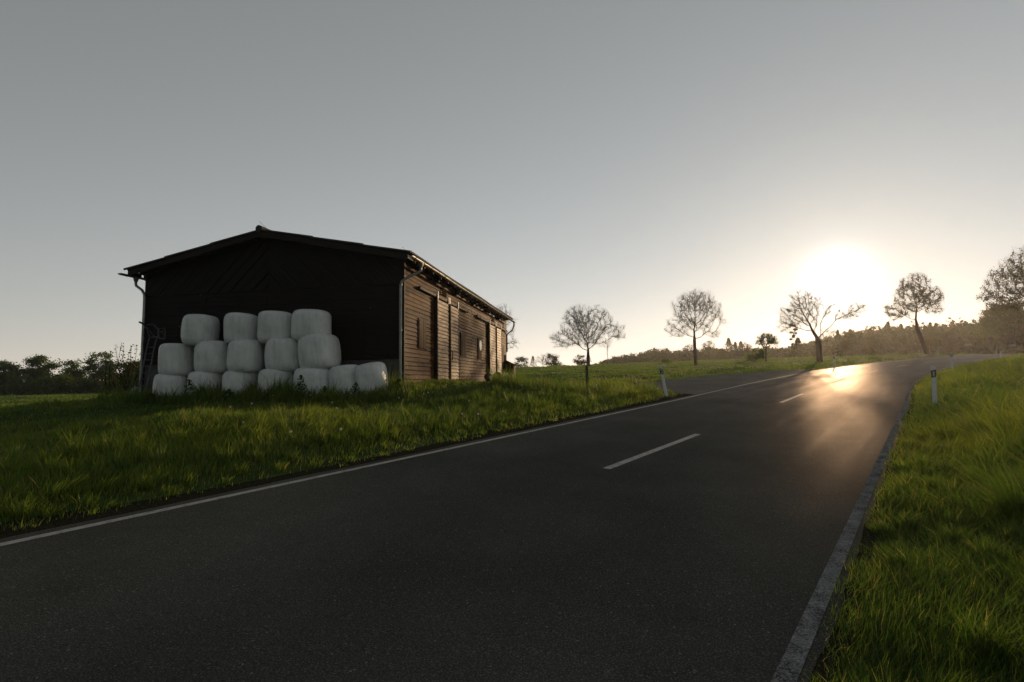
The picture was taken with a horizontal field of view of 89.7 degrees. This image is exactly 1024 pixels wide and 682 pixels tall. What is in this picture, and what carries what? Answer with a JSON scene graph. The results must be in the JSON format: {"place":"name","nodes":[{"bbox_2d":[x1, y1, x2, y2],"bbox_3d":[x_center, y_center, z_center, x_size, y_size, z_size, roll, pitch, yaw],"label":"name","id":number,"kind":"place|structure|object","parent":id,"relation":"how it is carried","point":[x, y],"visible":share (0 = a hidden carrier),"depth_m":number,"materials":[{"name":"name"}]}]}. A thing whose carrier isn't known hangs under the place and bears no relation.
{"place":"outdoors","nodes":[
{"label":"outdoors","id":0,"kind":"place"},
{"bbox_2d":[0,354,1018,681],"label":"road","id":1,"kind":"structure","parent":0,"point":[558,552],"depth_m":4.48,"materials":[{"name":"grey asphalt"}]},
{"bbox_2d":[0,354,996,545],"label":"road markings","id":2,"kind":"structure","parent":1,"relation":"on","point":[323,475],"depth_m":8.05,"materials":[{"name":"paint"}]},
{"bbox_2d":[771,358,995,681],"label":"edge line","id":3,"kind":"object","parent":1,"relation":"on","point":[790,665],"visible":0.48,"depth_m":3.90,"materials":[{"name":"paint"}]},
{"bbox_2d":[0,354,1023,681],"bbox_3d":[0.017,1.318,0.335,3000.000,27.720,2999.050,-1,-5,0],"label":"ground","id":4,"kind":"structure","parent":0,"point":[290,466],"depth_m":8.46,"materials":[{"name":"green plant"}]},
{"bbox_2d":[0,359,27,394],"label":"hedge tree","id":5,"kind":"object","parent":4,"relation":"on","point":[8,368],"visible":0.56,"depth_m":91.67,"materials":[{"name":"green plant"}]},
{"bbox_2d":[0,373,46,394],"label":"hedge bush","id":6,"kind":"object","parent":4,"relation":"on","point":[13,385],"visible":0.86,"depth_m":87.33,"materials":[{"name":"green plant"}]},
{"bbox_2d":[18,354,55,389],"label":"hedge tree","id":7,"kind":"object","parent":4,"relation":"on","point":[38,369],"visible":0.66,"depth_m":94.40,"materials":[{"name":"green plant"}]},
{"bbox_2d":[26,373,83,394],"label":"hedge bush","id":8,"kind":"object","parent":4,"relation":"on","point":[61,384],"visible":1,"depth_m":87.41,"materials":[{"name":"green plant"}]},
{"bbox_2d":[48,358,84,392],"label":"hedge tree","id":9,"kind":"object","parent":4,"relation":"on","point":[73,370],"visible":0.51,"depth_m":95.96,"materials":[{"name":"green plant"}]},
{"bbox_2d":[0,372,138,394],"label":"undergrowth","id":10,"kind":"object","parent":4,"relation":"on","point":[74,381],"visible":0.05,"depth_m":94.87,"materials":[{"name":"green plant"}]},
{"bbox_2d":[70,376,101,392],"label":"hedge bush","id":11,"kind":"object","parent":4,"relation":"on","point":[89,385],"visible":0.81,"depth_m":91.43,"materials":[{"name":"green plant"}]},
{"bbox_2d":[76,351,117,391],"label":"hedge tree","id":12,"kind":"object","parent":4,"relation":"on","point":[92,367],"visible":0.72,"depth_m":95.54,"materials":[{"name":"green plant"}]},
{"bbox_2d":[99,376,135,392],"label":"hedge bush","id":13,"kind":"object","parent":4,"relation":"on","point":[102,386],"visible":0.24,"depth_m":91.00,"materials":[{"name":"green plant"}]},
{"bbox_2d":[96,359,139,385],"bbox_3d":[-45.374,4.272,60.113,5.775,4.415,3.463,-2,-5,16],"label":"bush","id":14,"kind":"object","parent":4,"relation":"on","point":[115,376],"visible":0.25,"depth_m":59.75,"materials":[{"name":"green plant"}]},
{"bbox_2d":[100,342,140,395],"bbox_3d":[-16.464,1.371,22.040,3.363,2.798,1.561,-4,-6,37],"label":"upright shrub","id":15,"kind":"object","parent":4,"relation":"on","point":[124,375],"visible":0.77,"depth_m":21.94,"materials":[{"name":"green plant"}]},
{"bbox_2d":[122,359,139,377],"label":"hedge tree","id":16,"kind":"object","parent":4,"relation":"on","point":[134,373],"visible":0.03,"depth_m":99.26,"materials":[{"name":"green plant"}]},
{"bbox_2d":[138,321,165,392],"bbox_3d":[-13.368,0.562,18.739,1.106,2.636,1.297,-1,-5,0],"label":"ladder stand","id":17,"kind":"object","parent":4,"relation":"on","point":[147,347],"visible":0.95,"depth_m":18.93,"materials":[{"name":"metal"}]},
{"bbox_2d":[152,374,187,398],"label":"wrapped bale","id":18,"kind":"object","parent":4,"relation":"on","point":[162,381],"visible":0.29,"depth_m":18.21},
{"bbox_2d":[158,343,194,375],"bbox_3d":[-12.187,0.693,18.780,1.188,1.180,1.125,2,-6,-29],"label":"wrapped bale","id":19,"kind":"object","parent":18,"relation":"on","point":[175,358],"visible":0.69,"depth_m":18.31},
{"bbox_2d":[187,371,222,393],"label":"wrapped bale","id":20,"kind":"object","parent":4,"relation":"on","point":[196,377],"visible":0.35,"depth_m":17.94},
{"bbox_2d":[194,340,227,373],"bbox_3d":[-10.739,0.593,18.492,1.187,1.178,1.126,0,-5,-23],"label":"wrapped bale","id":21,"kind":"object","parent":20,"relation":"on","point":[210,356],"visible":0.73,"depth_m":18.05},
{"bbox_2d":[181,314,219,345],"bbox_3d":[-11.291,-0.387,18.641,1.216,1.128,1.145,1,-4,-14],"label":"wrapped bale","id":22,"kind":"object","parent":21,"relation":"on","point":[196,329],"visible":0.79,"depth_m":18.19},
{"bbox_2d":[222,371,258,395],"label":"wrapped bale","id":23,"kind":"object","parent":4,"relation":"on","point":[234,379],"visible":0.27,"depth_m":17.64},
{"bbox_2d":[226,339,265,372],"bbox_3d":[-9.340,0.544,18.234,1.320,1.179,1.325,-3,-5,26],"label":"wrapped bale","id":24,"kind":"object","parent":23,"relation":"on","point":[245,356],"visible":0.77,"depth_m":17.66},
{"bbox_2d":[223,312,257,343],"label":"wrapped bale","id":25,"kind":"object","parent":24,"relation":"on","point":[239,326],"visible":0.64,"depth_m":17.91},
{"bbox_2d":[258,369,293,393],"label":"wrapped bale","id":26,"kind":"object","parent":4,"relation":"on","point":[267,374],"visible":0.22,"depth_m":17.39},
{"bbox_2d":[264,338,299,371],"bbox_3d":[-7.942,0.497,17.998,1.274,1.180,1.323,1,-5,-18],"label":"wrapped bale","id":27,"kind":"object","parent":26,"relation":"on","point":[280,354],"visible":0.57,"depth_m":17.45},
{"bbox_2d":[257,311,291,343],"bbox_3d":[-8.280,-0.469,18.152,1.147,1.139,1.255,-4,-5,29],"label":"wrapped bale","id":28,"kind":"object","parent":27,"relation":"on","point":[274,324],"visible":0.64,"depth_m":17.68},
{"bbox_2d":[146,375,415,402],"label":"weeds","id":29,"kind":"object","parent":4,"relation":"on","point":[298,385],"visible":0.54,"depth_m":16.70,"materials":[{"name":"green plant"}]},
{"bbox_2d":[293,367,329,397],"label":"wrapped bale","id":30,"kind":"object","parent":4,"relation":"on","point":[313,377],"visible":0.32,"depth_m":17.04},
{"bbox_2d":[298,333,340,368],"bbox_3d":[-6.612,0.386,17.735,1.414,1.209,1.338,-3,-6,-27],"label":"wrapped bale","id":31,"kind":"object","parent":30,"relation":"on","point":[320,350],"visible":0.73,"depth_m":17.19},
{"bbox_2d":[291,309,331,340],"bbox_3d":[-6.965,-0.517,17.884,1.304,1.118,1.340,2,-5,-23],"label":"wrapped bale","id":32,"kind":"object","parent":31,"relation":"on","point":[304,322],"visible":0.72,"depth_m":17.35},
{"bbox_2d":[118,222,514,393],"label":"barn","id":33,"kind":"structure","parent":4,"relation":"on","point":[413,315],"depth_m":19.29,"materials":[{"name":"wood"}]},
{"bbox_2d":[438,300,458,380],"bbox_3d":[-2.781,0.118,22.679,0.067,3.479,3.042,-2,-5,10],"label":"sliding door","id":34,"kind":"structure","parent":33,"relation":"in","point":[443,308],"depth_m":22.41,"materials":[{"name":"brown wood"}]},
{"bbox_2d":[490,325,501,377],"bbox_3d":[-1.004,0.869,32.267,0.067,3.495,3.382,-2,-5,10],"label":"sliding door","id":35,"kind":"structure","parent":33,"relation":"in","point":[492,329],"depth_m":31.92,"materials":[{"name":"brown wood"}]},
{"bbox_2d":[328,364,357,396],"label":"wrapped bale","id":36,"kind":"object","parent":4,"relation":"on","point":[344,375],"visible":0.45,"depth_m":17.03},
{"bbox_2d":[0,394,693,538],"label":"gravel verge","id":37,"kind":"structure","parent":4,"relation":"on","point":[45,524],"depth_m":7.08,"materials":[{"name":"grey gravel"}]},
{"bbox_2d":[355,362,387,392],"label":"wrapped bale","id":38,"kind":"object","parent":4,"relation":"on","point":[370,374],"visible":0.62,"depth_m":16.91},
{"bbox_2d":[0,353,980,407],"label":"grass","id":39,"kind":"structure","parent":4,"relation":"on","point":[775,365],"depth_m":53.63,"materials":[{"name":"green plant"}]},
{"bbox_2d":[498,303,519,348],"bbox_3d":[-0.906,-0.093,48.434,3.521,7.197,2.903,-1,-5,0],"label":"bare tree","id":40,"kind":"object","parent":4,"relation":"on","point":[510,329],"visible":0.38,"depth_m":48.55,"materials":[{"name":"brown plant"}]},
{"bbox_2d":[504,355,516,375],"bbox_3d":[-0.074,2.066,35.771,0.770,2.200,0.900,-2,-5,10],"label":"wall hutch","id":41,"kind":"object","parent":4,"relation":"on","point":[508,366],"depth_m":35.48,"materials":[{"name":"brown wood"}]},
{"bbox_2d":[0,382,1022,499],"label":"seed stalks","id":42,"kind":"object","parent":4,"relation":"on","point":[320,431],"visible":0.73,"depth_m":9.48,"materials":[{"name":"green plant"}]},
{"bbox_2d":[222,362,818,440],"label":"dandelions","id":43,"kind":"object","parent":4,"relation":"on","point":[336,408],"visible":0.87,"depth_m":29.00,"materials":[{"name":"yellow plant"}]},
{"bbox_2d":[514,356,529,366],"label":"round tree","id":44,"kind":"object","parent":4,"relation":"on","point":[522,359],"visible":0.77,"depth_m":149.81,"materials":[{"name":"green plant"}]},
{"bbox_2d":[535,355,548,364],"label":"bare tree","id":45,"kind":"object","parent":4,"relation":"on","point":[542,359],"visible":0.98,"depth_m":150.33,"materials":[{"name":"brown plant"}]},
{"bbox_2d":[541,353,563,365],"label":"round tree","id":46,"kind":"object","parent":4,"relation":"on","point":[552,357],"visible":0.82,"depth_m":149.78,"materials":[{"name":"green plant"}]},
{"bbox_2d":[573,354,591,364],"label":"round tree","id":47,"kind":"object","parent":4,"relation":"on","point":[581,362],"visible":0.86,"depth_m":129.76,"materials":[{"name":"green plant"}]},
{"bbox_2d":[585,366,588,387],"bbox_3d":[3.215,1.795,21.995,0.134,1.463,0.128,-1,-5,0],"label":"timber stake","id":48,"kind":"object","parent":4,"relation":"on","point":[586,372],"visible":0.6,"depth_m":21.97,"materials":[{"name":"brown wood"}]},
{"bbox_2d":[550,303,626,365],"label":"bare tree","id":49,"kind":"object","parent":4,"relation":"on","point":[577,320],"visible":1,"depth_m":72.08,"materials":[{"name":"brown plant"}]},
{"bbox_2d":[602,331,610,363],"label":"thin tree","id":50,"kind":"object","parent":4,"relation":"on","point":[607,347],"visible":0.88,"depth_m":84.43,"materials":[{"name":"brown plant"}]},
{"bbox_2d":[659,365,667,395],"bbox_3d":[5.914,1.727,20.001,0.124,1.586,0.095,-11,-5,8],"label":"reflector post","id":51,"kind":"object","parent":4,"relation":"on","point":[663,380],"visible":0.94,"depth_m":19.98,"materials":[{"name":"plastic"}]},
{"bbox_2d":[661,357,671,363],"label":"bush","id":52,"kind":"object","parent":4,"relation":"on","point":[667,360],"visible":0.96,"depth_m":78.01,"materials":[{"name":"green plant"}]},
{"bbox_2d":[682,343,692,359],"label":"bare tree","id":53,"kind":"object","parent":4,"relation":"on","point":[690,349],"visible":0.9,"depth_m":150.52,"materials":[{"name":"brown plant"}]},
{"bbox_2d":[664,287,728,365],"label":"bare tree","id":54,"kind":"object","parent":4,"relation":"on","point":[686,303],"visible":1,"depth_m":65.19,"materials":[{"name":"brown plant"}]},
{"bbox_2d":[701,340,714,359],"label":"bare tree","id":55,"kind":"object","parent":4,"relation":"on","point":[708,346],"visible":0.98,"depth_m":150.54,"materials":[{"name":"brown plant"}]},
{"bbox_2d":[715,348,727,359],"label":"spruce","id":56,"kind":"object","parent":4,"relation":"on","point":[721,353],"visible":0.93,"depth_m":150.18,"materials":[{"name":"green plant"}]},
{"bbox_2d":[720,337,735,358],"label":"spruce","id":57,"kind":"object","parent":4,"relation":"on","point":[730,347],"visible":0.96,"depth_m":150.48,"materials":[{"name":"green plant"}]},
{"bbox_2d":[730,342,740,358],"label":"spruce","id":58,"kind":"object","parent":4,"relation":"on","point":[735,346],"visible":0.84,"depth_m":152.44,"materials":[{"name":"green plant"}]},
{"bbox_2d":[736,341,746,358],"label":"spruce","id":59,"kind":"object","parent":4,"relation":"on","point":[740,347],"visible":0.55,"depth_m":155.38,"materials":[{"name":"green plant"}]},
{"bbox_2d":[741,342,752,358],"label":"bare tree","id":60,"kind":"object","parent":4,"relation":"on","point":[747,345],"visible":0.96,"depth_m":150.61,"materials":[{"name":"brown plant"}]},
{"bbox_2d":[742,348,770,360],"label":"bush","id":61,"kind":"object","parent":4,"relation":"on","point":[752,356],"visible":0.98,"depth_m":74.48,"materials":[{"name":"green plant"}]},
{"bbox_2d":[755,333,778,361],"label":"tree","id":62,"kind":"object","parent":4,"relation":"on","point":[772,341],"visible":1,"depth_m":66.20,"materials":[{"name":"green plant"}]},
{"bbox_2d":[789,324,798,358],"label":"sapling","id":63,"kind":"object","parent":4,"relation":"on","point":[793,335],"visible":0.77,"depth_m":70.37,"materials":[{"name":"green plant"}]},
{"bbox_2d":[790,337,808,356],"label":"spruce","id":64,"kind":"object","parent":4,"relation":"on","point":[798,347],"visible":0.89,"depth_m":120.21,"materials":[{"name":"green plant"}]},
{"bbox_2d":[595,316,1023,363],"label":"wood","id":65,"kind":"object","parent":4,"relation":"on","point":[898,340],"visible":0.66,"depth_m":146.26,"materials":[{"name":"green plant"}]},
{"bbox_2d":[776,287,866,361],"bbox_3d":[35.415,-1.807,58.478,10.238,8.876,4.008,-1,-5,0],"label":"bare tree","id":66,"kind":"object","parent":4,"relation":"on","point":[819,358],"visible":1,"depth_m":58.49,"materials":[{"name":"brown plant"}]},
{"bbox_2d":[841,339,849,352],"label":"sapling","id":67,"kind":"object","parent":4,"relation":"on","point":[845,345],"visible":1,"depth_m":68.29,"materials":[{"name":"green plant"}]},
{"bbox_2d":[841,329,864,355],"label":"spruce","id":68,"kind":"object","parent":4,"relation":"on","point":[851,338],"visible":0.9,"depth_m":125.47,"materials":[{"name":"green plant"}]},
{"bbox_2d":[858,328,882,354],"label":"spruce","id":69,"kind":"object","parent":4,"relation":"on","point":[871,337],"visible":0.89,"depth_m":125.56,"materials":[{"name":"green plant"}]},
{"bbox_2d":[810,367,950,681],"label":"gravel verge","id":70,"kind":"structure","parent":4,"relation":"on","point":[869,538],"depth_m":3.48,"materials":[{"name":"grey gravel"}]},
{"bbox_2d":[801,354,1023,681],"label":"grass","id":71,"kind":"structure","parent":4,"relation":"on","point":[980,423],"depth_m":4.50,"materials":[{"name":"green plant"}]},
{"bbox_2d":[881,272,944,354],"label":"leaning tree","id":72,"kind":"object","parent":4,"relation":"on","point":[921,296],"visible":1,"depth_m":74.57,"materials":[{"name":"brown plant"}]},
{"bbox_2d":[931,366,937,404],"bbox_3d":[12.606,1.529,15.385,0.157,1.580,0.104,-1,-5,3],"label":"reflector post","id":73,"kind":"object","parent":4,"relation":"on","point":[934,383],"visible":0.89,"depth_m":15.37,"materials":[{"name":"plastic"}]},
{"bbox_2d":[939,350,954,354],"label":"bush","id":74,"kind":"object","parent":4,"relation":"on","point":[946,352],"visible":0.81,"depth_m":84.21,"materials":[{"name":"green plant"}]},
{"bbox_2d":[950,352,953,368],"bbox_3d":[31.721,1.641,37.111,0.124,1.681,0.095,-3,-5,29],"label":"reflector post","id":75,"kind":"object","parent":4,"relation":"on","point":[951,356],"visible":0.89,"depth_m":37.10,"materials":[{"name":"plastic"}]},
{"bbox_2d":[988,336,993,348],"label":"diamond sign","id":76,"kind":"object","parent":4,"relation":"on","point":[990,338],"visible":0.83,"depth_m":112.65,"materials":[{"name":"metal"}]},
{"bbox_2d":[965,300,1023,353],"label":"leafy tree","id":77,"kind":"object","parent":4,"relation":"on","point":[1011,323],"visible":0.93,"depth_m":120.07,"materials":[{"name":"green plant"}]},
{"bbox_2d":[976,245,1023,313],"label":"spreading tree","id":78,"kind":"object","parent":4,"relation":"on","point":[1019,275],"visible":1,"depth_m":67.12,"materials":[{"name":"brown plant"}]},
{"bbox_2d":[1007,348,1019,353],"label":"bush","id":79,"kind":"object","parent":4,"relation":"on","point":[1013,350],"visible":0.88,"depth_m":117.31,"materials":[{"name":"green plant"}]},
{"bbox_2d":[0,0,1023,375],"label":"sky","id":80,"kind":"structure","parent":0,"point":[545,157],"materials":[{"name":"grey"}]},
{"bbox_2d":[634,369,814,393],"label":"side track","id":81,"kind":"structure","parent":0,"point":[696,385],"depth_m":28.30,"materials":[{"name":"grey asphalt"}]}
]}

